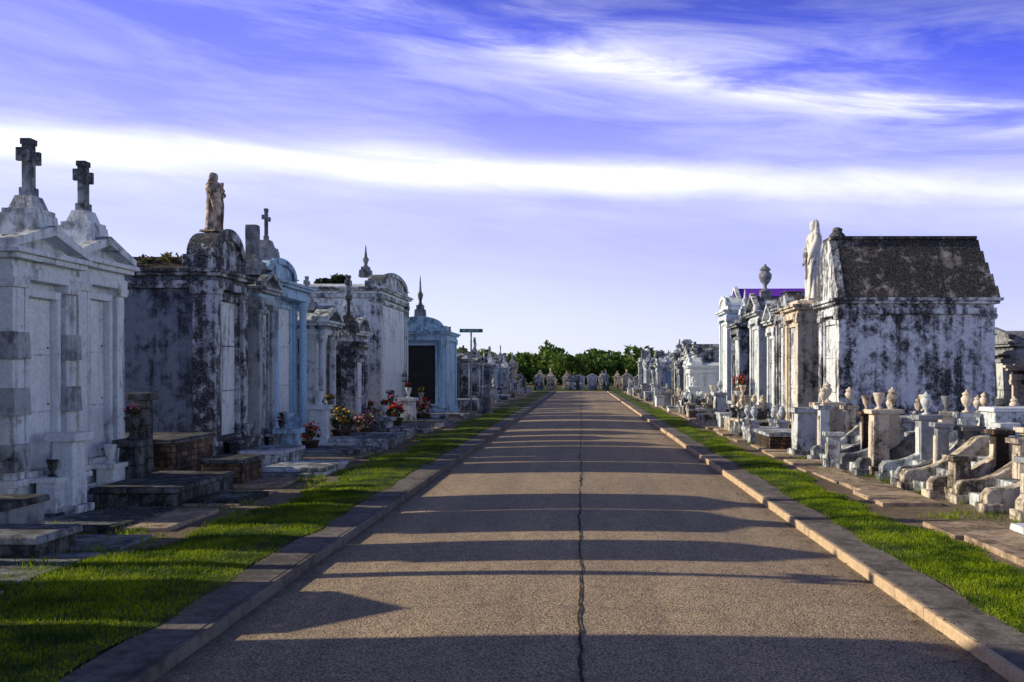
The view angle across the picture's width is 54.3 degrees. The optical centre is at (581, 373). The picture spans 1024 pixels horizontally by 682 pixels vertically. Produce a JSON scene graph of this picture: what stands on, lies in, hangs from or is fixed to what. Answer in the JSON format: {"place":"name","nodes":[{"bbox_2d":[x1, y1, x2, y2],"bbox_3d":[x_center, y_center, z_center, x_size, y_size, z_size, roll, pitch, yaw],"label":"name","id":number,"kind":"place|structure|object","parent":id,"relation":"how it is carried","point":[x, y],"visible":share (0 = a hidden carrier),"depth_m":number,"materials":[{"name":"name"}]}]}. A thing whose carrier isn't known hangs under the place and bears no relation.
{"place":"outdoors","nodes":[
{"label":"outdoors","id":0,"kind":"place"},
{"bbox_2d":[0,391,533,593],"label":"stone footpath","id":1,"kind":"structure","parent":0,"point":[172,520],"depth_m":10.58,"materials":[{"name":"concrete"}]},
{"bbox_2d":[330,406,355,435],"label":"potted flowers","id":2,"kind":"object","parent":1,"relation":"on","point":[341,432],"visible":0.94,"depth_m":22.69,"materials":[{"name":"yellow plant"}]},
{"bbox_2d":[354,409,373,431],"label":"potted flowers","id":3,"kind":"object","parent":1,"relation":"on","point":[367,417],"visible":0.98,"depth_m":24.53,"materials":[{"name":"pink plant"}]},
{"bbox_2d":[416,397,431,417],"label":"potted flowers","id":4,"kind":"object","parent":1,"relation":"on","point":[424,414],"visible":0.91,"depth_m":31.41,"materials":[{"name":"red plant"}]},
{"bbox_2d":[0,391,550,681],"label":"verge ground","id":5,"kind":"structure","parent":0,"point":[282,495],"depth_m":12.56,"materials":[{"name":"green plant"}]},
{"bbox_2d":[379,395,404,425],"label":"potted flowers","id":6,"kind":"object","parent":5,"relation":"on","point":[394,406],"visible":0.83,"depth_m":26.88,"materials":[{"name":"red plant"}]},
{"bbox_2d":[460,329,482,415],"bbox_3d":[-4.200,0.065,38.000,0.880,3.530,0.064,0,0,-2],"label":"street sign","id":7,"kind":"object","parent":5,"relation":"on","point":[471,331],"visible":0.95,"depth_m":37.98,"materials":[{"name":"metal"}]},
{"bbox_2d":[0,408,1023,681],"bbox_3d":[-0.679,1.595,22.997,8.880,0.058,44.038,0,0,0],"label":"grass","id":8,"kind":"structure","parent":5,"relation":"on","point":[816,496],"depth_m":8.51,"materials":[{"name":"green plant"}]},
{"bbox_2d":[0,0,1023,355],"label":"sky","id":9,"kind":"structure","parent":0,"point":[579,176],"materials":[{"name":"blue"}]},
{"bbox_2d":[525,379,621,385],"bbox_3d":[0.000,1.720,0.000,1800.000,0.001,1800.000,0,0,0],"label":"ground","id":10,"kind":"structure","parent":0,"point":[529,384],"depth_m":153.70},
{"bbox_2d":[0,494,49,523],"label":"tomb","id":11,"kind":"object","parent":10,"relation":"on","point":[21,508],"visible":0.58,"depth_m":10.03,"materials":[{"name":"grey stone"}]},
{"bbox_2d":[0,524,82,557],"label":"grave slab","id":12,"kind":"object","parent":10,"relation":"on","point":[28,540],"visible":0.62,"depth_m":8.88,"materials":[{"name":"grey stone"}]},
{"bbox_2d":[0,138,93,513],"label":"marble tomb","id":13,"kind":"object","parent":10,"relation":"on","point":[40,351],"visible":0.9,"depth_m":11.39,"materials":[{"name":"white stone"}]},
{"bbox_2d":[43,431,94,513],"bbox_3d":[-5.920,1.205,11.501,0.400,1.050,0.400,0,0,4],"label":"marble pedestal","id":14,"kind":"object","parent":10,"relation":"on","point":[68,450],"visible":0.72,"depth_m":11.38,"materials":[{"name":"white stone"}]},
{"bbox_2d":[59,160,138,501],"bbox_3d":[-7.601,-0.532,13.168,3.210,4.530,1.530,0,0,0],"label":"marble tomb","id":15,"kind":"object","parent":10,"relation":"on","point":[100,373],"visible":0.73,"depth_m":13.16,"materials":[{"name":"white stone"}]},
{"bbox_2d":[44,506,180,533],"bbox_3d":[-5.375,1.650,11.000,1.250,0.160,1.600,0,0,1],"label":"slab","id":16,"kind":"object","parent":10,"relation":"on","point":[106,519],"visible":0.41,"depth_m":11.01,"materials":[{"name":"grey stone"}]},
{"bbox_2d":[112,402,151,478],"bbox_3d":[-5.996,1.058,13.295,0.400,1.344,0.400,0,0,0],"label":"flower pedestal","id":17,"kind":"object","parent":10,"relation":"on","point":[131,446],"visible":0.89,"depth_m":13.19,"materials":[{"name":"stone"}]},
{"bbox_2d":[127,393,158,473],"bbox_3d":[-6.297,1.005,14.301,0.360,1.450,0.360,0,0,-4],"label":"stone post","id":18,"kind":"object","parent":10,"relation":"on","point":[145,426],"visible":0.5,"depth_m":14.20,"materials":[{"name":"stone"}]},
{"bbox_2d":[89,470,235,506],"bbox_3d":[-5.450,1.560,13.150,1.076,0.340,2.176,0,0,-1],"label":"grave slab","id":19,"kind":"object","parent":10,"relation":"on","point":[170,488],"visible":0.75,"depth_m":12.40,"materials":[{"name":"stone"}]},
{"bbox_2d":[125,432,215,471],"bbox_3d":[-6.776,1.345,15.299,1.726,0.770,1.676,0,0,0],"label":"brick box grave","id":20,"kind":"object","parent":10,"relation":"on","point":[180,450],"visible":0.28,"depth_m":14.97,"materials":[{"name":"brick"}]},
{"bbox_2d":[113,229,257,455],"bbox_3d":[-7.913,-0.432,17.942,3.910,4.321,1.980,0,0,0],"label":"weathered tomb","id":21,"kind":"object","parent":10,"relation":"on","point":[186,336],"visible":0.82,"depth_m":17.14,"materials":[{"name":"paint"}]},
{"bbox_2d":[199,172,225,232],"bbox_3d":[-6.609,-3.083,17.946,0.390,1.085,0.412,0,0,20],"label":"madonna statue","id":22,"kind":"object","parent":21,"relation":"on","point":[216,196],"visible":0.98,"depth_m":17.84,"materials":[{"name":"stone"}]},
{"bbox_2d":[188,491,268,504],"bbox_3d":[-4.550,1.655,12.900,0.700,0.150,1.000,0,0,0],"label":"slab","id":23,"kind":"object","parent":10,"relation":"on","point":[224,497],"visible":0.56,"depth_m":12.83,"materials":[{"name":"grey stone"}]},
{"bbox_2d":[198,454,264,483],"bbox_3d":[-5.199,1.485,14.850,0.676,0.490,0.976,0,0,-1],"label":"brick box grave","id":24,"kind":"object","parent":10,"relation":"on","point":[247,467],"visible":0.55,"depth_m":14.47,"materials":[{"name":"brick"}]},
{"bbox_2d":[245,224,285,446],"bbox_3d":[-7.324,-0.596,19.623,3.010,4.650,1.230,0,0,0],"label":"marble tomb","id":25,"kind":"object","parent":10,"relation":"on","point":[262,305],"visible":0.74,"depth_m":19.43,"materials":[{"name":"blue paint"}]},
{"bbox_2d":[237,445,305,465],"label":"marble grave slab","id":26,"kind":"structure","parent":10,"relation":"on","point":[274,454],"depth_m":17.48,"materials":[{"name":"stone"}]},
{"bbox_2d":[260,208,316,439],"bbox_3d":[-7.683,-0.914,21.517,3.240,5.290,2.630,0,0,0],"label":"painted tomb","id":27,"kind":"object","parent":10,"relation":"on","point":[293,297],"visible":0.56,"depth_m":22.05,"materials":[{"name":"blue paint"}]},
{"bbox_2d":[272,413,304,449],"bbox_3d":[-5.753,1.255,19.598,0.520,0.950,0.520,0,0,1],"label":"flower pedestal","id":28,"kind":"object","parent":10,"relation":"on","point":[291,435],"visible":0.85,"depth_m":19.41,"materials":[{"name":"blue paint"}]},
{"bbox_2d":[262,460,347,475],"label":"marble grave slab","id":29,"kind":"structure","parent":10,"relation":"on","point":[327,467],"depth_m":16.27,"materials":[{"name":"stone"}]},
{"bbox_2d":[56,391,554,681],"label":"kerb","id":30,"kind":"structure","parent":10,"relation":"on","point":[176,639],"depth_m":7.42,"materials":[{"name":"concrete"}]},
{"bbox_2d":[306,391,333,445],"bbox_3d":[-5.646,1.055,21.503,0.520,1.350,0.520,0,0,-4],"label":"flower pedestal","id":31,"kind":"object","parent":10,"relation":"on","point":[320,412],"visible":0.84,"depth_m":21.32,"materials":[{"name":"white stone"}]},
{"bbox_2d":[297,276,344,439],"bbox_3d":[-7.223,-0.293,23.703,2.840,4.040,1.480,0,0,0],"label":"plaster tomb","id":32,"kind":"object","parent":10,"relation":"on","point":[324,322],"visible":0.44,"depth_m":23.16,"materials":[{"name":"paint"}]},
{"bbox_2d":[314,272,346,283],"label":"tree","id":33,"kind":"object","parent":10,"relation":"on","point":[336,278],"visible":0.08,"depth_m":60.00,"materials":[{"name":"green plant"}]},
{"bbox_2d":[303,446,373,454],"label":"stone grave slab","id":34,"kind":"structure","parent":10,"relation":"on","point":[340,450],"depth_m":19.61,"materials":[{"name":"stone"}]},
{"bbox_2d":[299,420,320,447],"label":"potted flowers","id":35,"kind":"object","parent":34,"relation":"on","point":[309,443],"visible":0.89,"depth_m":20.12,"materials":[{"name":"red plant"}]},
{"bbox_2d":[327,291,375,432],"bbox_3d":[-6.743,-0.201,25.653,2.910,3.860,1.780,0,0,0],"label":"mossy tomb","id":36,"kind":"object","parent":10,"relation":"on","point":[352,354],"visible":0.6,"depth_m":24.95,"materials":[{"name":"paint"}]},
{"bbox_2d":[302,245,412,416],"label":"white mausoleum","id":37,"kind":"structure","parent":10,"relation":"on","point":[380,302],"depth_m":30.84,"materials":[{"name":"paint"}]},
{"bbox_2d":[339,275,376,416],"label":"mossy tomb","id":38,"kind":"object","parent":10,"relation":"on","point":[361,319],"visible":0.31,"depth_m":27.98,"materials":[{"name":"stone"}]},
{"bbox_2d":[328,436,398,449],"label":"stone grave slab","id":39,"kind":"structure","parent":10,"relation":"on","point":[387,442],"depth_m":21.40,"materials":[{"name":"stone"}]},
{"bbox_2d":[350,432,408,443],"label":"stone grave slab","id":40,"kind":"structure","parent":10,"relation":"on","point":[402,437],"depth_m":23.41,"materials":[{"name":"grey stone"}]},
{"bbox_2d":[373,398,395,427],"bbox_3d":[-5.102,1.186,25.803,0.520,1.089,0.520,0,0,5],"label":"flower pedestal","id":41,"kind":"object","parent":10,"relation":"on","point":[383,421],"visible":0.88,"depth_m":25.63,"materials":[{"name":"stone"}]},
{"bbox_2d":[372,426,417,436],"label":"stone grave slab","id":42,"kind":"structure","parent":10,"relation":"on","point":[411,430],"depth_m":25.20,"materials":[{"name":"grey stone"}]},
{"bbox_2d":[398,381,418,419],"bbox_3d":[-5.205,0.981,30.006,0.520,1.497,0.520,0,-1,5],"label":"flower pedestal","id":43,"kind":"object","parent":10,"relation":"on","point":[409,406],"visible":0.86,"depth_m":29.82,"materials":[{"name":"stone"}]},
{"bbox_2d":[401,423,435,432],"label":"stone grave slab","id":44,"kind":"structure","parent":10,"relation":"on","point":[425,427],"depth_m":27.40,"materials":[{"name":"stone"}]},
{"bbox_2d":[402,418,446,427],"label":"stone grave slab","id":45,"kind":"structure","parent":10,"relation":"on","point":[439,422],"depth_m":29.59,"materials":[{"name":"stone"}]},
{"bbox_2d":[408,276,460,412],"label":"painted mausoleum","id":46,"kind":"structure","parent":10,"relation":"on","point":[432,349],"depth_m":36.29,"materials":[{"name":"blue paint"}]},
{"bbox_2d":[457,345,475,397],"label":"plaster tomb","id":47,"kind":"object","parent":10,"relation":"on","point":[464,375],"visible":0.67,"depth_m":50.40,"materials":[{"name":"grey paint"}]},
{"bbox_2d":[457,398,479,410],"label":"stone grave slab","id":48,"kind":"structure","parent":10,"relation":"on","point":[463,404],"depth_m":42.00,"materials":[{"name":"stone"}]},
{"bbox_2d":[472,337,484,395],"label":"cream tomb","id":49,"kind":"object","parent":10,"relation":"on","point":[477,371],"visible":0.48,"depth_m":55.92,"materials":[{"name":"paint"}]},
{"bbox_2d":[478,395,492,413],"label":"stone post","id":50,"kind":"object","parent":10,"relation":"on","point":[485,404],"visible":0.84,"depth_m":40.29,"materials":[{"name":"grey stone"}]},
{"bbox_2d":[501,355,510,389],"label":"painted tomb","id":51,"kind":"object","parent":10,"relation":"on","point":[505,370],"visible":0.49,"depth_m":78.39,"materials":[{"name":"paint"}]},
{"bbox_2d":[457,339,654,385],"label":"distant trees","id":52,"kind":"object","parent":10,"relation":"on","point":[556,360],"visible":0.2,"depth_m":140.64,"materials":[{"name":"green plant"}]},
{"bbox_2d":[653,358,671,391],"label":"painted tomb","id":53,"kind":"object","parent":10,"relation":"on","point":[663,373],"visible":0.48,"depth_m":61.15,"materials":[{"name":"paint"}]},
{"bbox_2d":[668,339,681,395],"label":"plaster tomb","id":54,"kind":"object","parent":10,"relation":"on","point":[676,354],"visible":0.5,"depth_m":57.00,"materials":[{"name":"stone"}]},
{"bbox_2d":[671,359,683,405],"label":"granite tomb","id":55,"kind":"object","parent":10,"relation":"on","point":[678,364],"visible":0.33,"depth_m":48.17,"materials":[{"name":"white stone"}]},
{"bbox_2d":[680,390,704,414],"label":"stone grave slab","id":56,"kind":"structure","parent":10,"relation":"on","point":[699,398],"depth_m":38.53,"materials":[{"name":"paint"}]},
{"bbox_2d":[679,356,718,404],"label":"marble tomb","id":57,"kind":"object","parent":10,"relation":"on","point":[705,375],"visible":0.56,"depth_m":42.25,"materials":[{"name":"white stone"}]},
{"bbox_2d":[685,393,713,417],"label":"stone grave slab","id":58,"kind":"structure","parent":10,"relation":"on","point":[691,410],"depth_m":36.01,"materials":[{"name":"stone"}]},
{"bbox_2d":[690,345,718,362],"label":"weathered tomb","id":59,"kind":"object","parent":10,"relation":"on","point":[708,354],"visible":0.04,"depth_m":44.23,"materials":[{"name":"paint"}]},
{"bbox_2d":[711,380,728,413],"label":"flower pedestal","id":60,"kind":"object","parent":10,"relation":"on","point":[720,402],"visible":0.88,"depth_m":32.82,"materials":[{"name":"stone"}]},
{"bbox_2d":[715,296,740,406],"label":"painted tomb","id":61,"kind":"object","parent":10,"relation":"on","point":[729,308],"visible":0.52,"depth_m":35.90,"materials":[{"name":"white paint"}]},
{"bbox_2d":[725,289,751,411],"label":"mossy tomb","id":62,"kind":"object","parent":10,"relation":"on","point":[740,348],"visible":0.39,"depth_m":32.26,"materials":[{"name":"paint"}]},
{"bbox_2d":[728,394,769,435],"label":"stone grave slab","id":63,"kind":"structure","parent":10,"relation":"on","point":[737,414],"depth_m":25.47,"materials":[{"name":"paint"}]},
{"bbox_2d":[744,264,781,408],"bbox_3d":[6.292,-0.786,30.008,2.910,5.030,1.880,0,0,0],"label":"marble tomb","id":64,"kind":"object","parent":10,"relation":"on","point":[758,353],"visible":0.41,"depth_m":29.80,"materials":[{"name":"grey stone"}]},
{"bbox_2d":[740,404,789,443],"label":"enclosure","id":65,"kind":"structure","parent":10,"relation":"on","point":[748,426],"depth_m":23.28,"materials":[{"name":"stone"}]},
{"bbox_2d":[757,303,776,416],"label":"weathered tomb","id":66,"kind":"object","parent":10,"relation":"on","point":[770,334],"visible":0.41,"depth_m":28.05,"materials":[{"name":"stone"}]},
{"bbox_2d":[731,286,804,305],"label":"white mausoleum","id":67,"kind":"structure","parent":10,"relation":"on","point":[737,293],"depth_m":39.45,"materials":[{"name":"stone"}]},
{"bbox_2d":[753,429,791,448],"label":"tomb","id":68,"kind":"object","parent":10,"relation":"on","point":[773,438],"visible":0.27,"depth_m":20.91,"materials":[{"name":"brick"}]},
{"bbox_2d":[767,291,804,425],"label":"cream tomb","id":69,"kind":"object","parent":10,"relation":"on","point":[786,298],"visible":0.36,"depth_m":26.45,"materials":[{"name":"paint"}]},
{"bbox_2d":[777,300,817,428],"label":"cream tomb","id":70,"kind":"object","parent":10,"relation":"on","point":[800,324],"visible":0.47,"depth_m":23.55,"materials":[{"name":"stone"}]},
{"bbox_2d":[800,220,821,299],"bbox_3d":[5.660,-2.735,24.200,0.517,2.010,0.580,0,0,-10],"label":"madonna statue","id":71,"kind":"object","parent":70,"relation":"on","point":[811,255],"visible":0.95,"depth_m":24.02,"materials":[{"name":"white stone"}]},
{"bbox_2d":[787,407,829,455],"bbox_3d":[4.550,1.205,19.904,0.720,1.050,0.720,0,-1,1],"label":"marble pedestal","id":72,"kind":"object","parent":10,"relation":"on","point":[804,432],"visible":0.48,"depth_m":19.62,"materials":[{"name":"white stone"}]},
{"bbox_2d":[607,391,1023,681],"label":"kerb","id":73,"kind":"structure","parent":10,"relation":"on","point":[998,647],"depth_m":7.94,"materials":[{"name":"concrete"}]},
{"bbox_2d":[814,387,832,444],"bbox_3d":[4.599,0.990,18.900,0.294,1.480,0.294,0,0,-5],"label":"urn post","id":74,"kind":"object","parent":10,"relation":"on","point":[823,419],"visible":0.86,"depth_m":18.82,"materials":[{"name":"stone"}]},
{"bbox_2d":[809,382,845,436],"bbox_3d":[4.945,0.945,20.004,0.640,1.570,0.640,0,0,3],"label":"marble pedestal","id":75,"kind":"object","parent":10,"relation":"on","point":[835,414],"visible":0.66,"depth_m":19.75,"materials":[{"name":"beige stone"}]},
{"bbox_2d":[822,431,844,466],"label":"urn post","id":76,"kind":"object","parent":10,"relation":"on","point":[832,448],"visible":0.8,"depth_m":17.09,"materials":[{"name":"stone"}]},
{"bbox_2d":[840,387,859,433],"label":"urn post","id":77,"kind":"object","parent":10,"relation":"on","point":[849,417],"visible":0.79,"depth_m":18.80,"materials":[{"name":"beige stone"}]},
{"bbox_2d":[856,396,871,449],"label":"urn post","id":78,"kind":"object","parent":10,"relation":"on","point":[864,418],"visible":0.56,"depth_m":17.32,"materials":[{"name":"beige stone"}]},
{"bbox_2d":[835,428,914,475],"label":"scroll sided steps","id":79,"kind":"structure","parent":10,"relation":"on","point":[857,463],"depth_m":16.01,"materials":[{"name":"grey stone"}]},
{"bbox_2d":[864,393,893,476],"bbox_3d":[4.782,1.020,15.999,0.370,1.420,0.370,0,0,-2],"label":"urn post","id":80,"kind":"object","parent":10,"relation":"on","point":[878,439],"visible":0.88,"depth_m":15.87,"materials":[{"name":"beige stone"}]},
{"bbox_2d":[807,415,956,461],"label":"scroll sided steps","id":81,"kind":"structure","parent":10,"relation":"on","point":[850,440],"depth_m":18.56,"materials":[{"name":"stone"}]},
{"bbox_2d":[887,387,904,449],"bbox_3d":[5.057,0.975,16.201,0.310,1.510,0.310,1,0,1],"label":"urn post","id":82,"kind":"object","parent":10,"relation":"on","point":[894,426],"visible":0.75,"depth_m":16.10,"materials":[{"name":"beige stone"}]},
{"bbox_2d":[810,227,1003,429],"bbox_3d":[6.689,-0.680,21.075,3.660,4.820,2.030,0,0,0],"label":"gabled tomb","id":83,"kind":"object","parent":10,"relation":"on","point":[909,319],"visible":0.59,"depth_m":20.25,"materials":[{"name":"paint"}]},
{"bbox_2d":[910,392,942,459],"bbox_3d":[5.343,1.005,15.400,0.376,1.450,0.376,-1,0,0],"label":"urn post","id":84,"kind":"object","parent":10,"relation":"on","point":[924,433],"visible":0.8,"depth_m":15.27,"materials":[{"name":"grey stone"}]},
{"bbox_2d":[929,422,953,462],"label":"urn post","id":85,"kind":"object","parent":10,"relation":"on","point":[941,440],"visible":0.52,"depth_m":14.32,"materials":[{"name":"grey stone"}]},
{"bbox_2d":[938,396,954,424],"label":"urn post","id":86,"kind":"object","parent":10,"relation":"on","point":[946,412],"visible":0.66,"depth_m":17.11,"materials":[{"name":"beige stone"}]},
{"bbox_2d":[875,428,1019,484],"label":"scroll sided steps","id":87,"kind":"structure","parent":10,"relation":"on","point":[890,469],"depth_m":15.29,"materials":[{"name":"stone"}]},
{"bbox_2d":[894,435,1011,498],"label":"scroll sided steps","id":88,"kind":"structure","parent":10,"relation":"on","point":[930,480],"depth_m":13.96,"materials":[{"name":"beige stone"}]},
{"bbox_2d":[886,395,1019,430],"bbox_3d":[6.850,1.070,18.503,2.020,1.320,1.920,0,0,-1],"label":"urn","id":89,"kind":"object","parent":10,"relation":"on","point":[1014,400],"visible":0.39,"depth_m":17.69,"materials":[{"name":"stone"}]},
{"bbox_2d":[942,454,977,499],"bbox_3d":[4.902,1.395,12.902,0.333,0.670,0.333,0,-1,-4],"label":"urn post","id":90,"kind":"object","parent":10,"relation":"on","point":[959,466],"visible":0.64,"depth_m":12.80,"materials":[{"name":"beige stone"}]},
{"bbox_2d":[952,389,980,425],"bbox_3d":[6.002,0.990,15.503,0.337,1.480,0.337,0,0,2],"label":"urn post","id":91,"kind":"object","parent":10,"relation":"on","point":[966,416],"visible":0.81,"depth_m":15.43,"materials":[{"name":"stone"}]},
{"bbox_2d":[952,425,985,447],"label":"urn post","id":92,"kind":"object","parent":10,"relation":"on","point":[966,433],"visible":0.34,"depth_m":14.28,"materials":[{"name":"stone"}]},
{"bbox_2d":[948,461,1019,513],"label":"scroll sided steps","id":93,"kind":"structure","parent":10,"relation":"on","point":[999,489],"depth_m":12.34,"materials":[{"name":"beige stone"}]},
{"bbox_2d":[984,429,1014,471],"bbox_3d":[5.502,1.235,13.103,0.297,0.990,0.297,0,0,-2],"label":"urn post","id":94,"kind":"object","parent":10,"relation":"on","point":[998,449],"visible":0.51,"depth_m":13.01,"materials":[{"name":"brown stone"}]},
{"bbox_2d":[976,406,1023,428],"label":"box grave","id":95,"kind":"object","parent":10,"relation":"on","point":[1013,414],"visible":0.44,"depth_m":14.90,"materials":[{"name":"stone"}]},
{"bbox_2d":[995,327,1023,405],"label":"grey tomb","id":96,"kind":"object","parent":10,"relation":"on","point":[1009,347],"visible":0.16,"depth_m":24.76,"materials":[{"name":"stone"}]},
{"bbox_2d":[1002,358,1023,405],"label":"marble tomb","id":97,"kind":"object","parent":10,"relation":"on","point":[1016,379],"visible":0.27,"depth_m":21.70,"materials":[{"name":"beige stone"}]},
{"bbox_2d":[1005,437,1023,478],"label":"urn post","id":98,"kind":"object","parent":10,"relation":"on","point":[1017,443],"visible":0.53,"depth_m":12.43,"materials":[{"name":"beige stone"}]},
{"bbox_2d":[1009,493,1023,521],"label":"scroll sided steps","id":99,"kind":"structure","parent":10,"relation":"on","point":[1017,511],"depth_m":11.13,"materials":[{"name":"beige stone"}]},
{"bbox_2d":[153,391,1009,681],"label":"road","id":100,"kind":"structure","parent":0,"point":[471,570],"depth_m":7.58,"materials":[{"name":"grey asphalt"}]},
{"bbox_2d":[6,429,1018,680],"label":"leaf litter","id":101,"kind":"object","parent":100,"relation":"on","point":[482,447],"visible":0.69,"depth_m":8.61,"materials":[{"name":"brown plant"}]},
{"bbox_2d":[577,414,584,681],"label":"road crack","id":102,"kind":"object","parent":100,"relation":"on","point":[579,658],"visible":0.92,"depth_m":6.89,"materials":[{"name":"asphalt"}]},
{"bbox_2d":[621,391,1023,596],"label":"verge ground","id":103,"kind":"structure","parent":0,"point":[906,515],"depth_m":12.01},
{"bbox_2d":[3,426,1023,586],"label":"weeds","id":104,"kind":"object","parent":103,"relation":"on","point":[429,435],"visible":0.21,"depth_m":11.29,"materials":[{"name":"green plant"}]},
{"bbox_2d":[612,391,1023,632],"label":"grass verge","id":105,"kind":"object","parent":103,"relation":"on","point":[637,402],"depth_m":10.28,"materials":[{"name":"green plant"}]},
{"bbox_2d":[624,391,1023,566],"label":"stone footpath","id":106,"kind":"structure","parent":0,"point":[994,537],"depth_m":12.47,"materials":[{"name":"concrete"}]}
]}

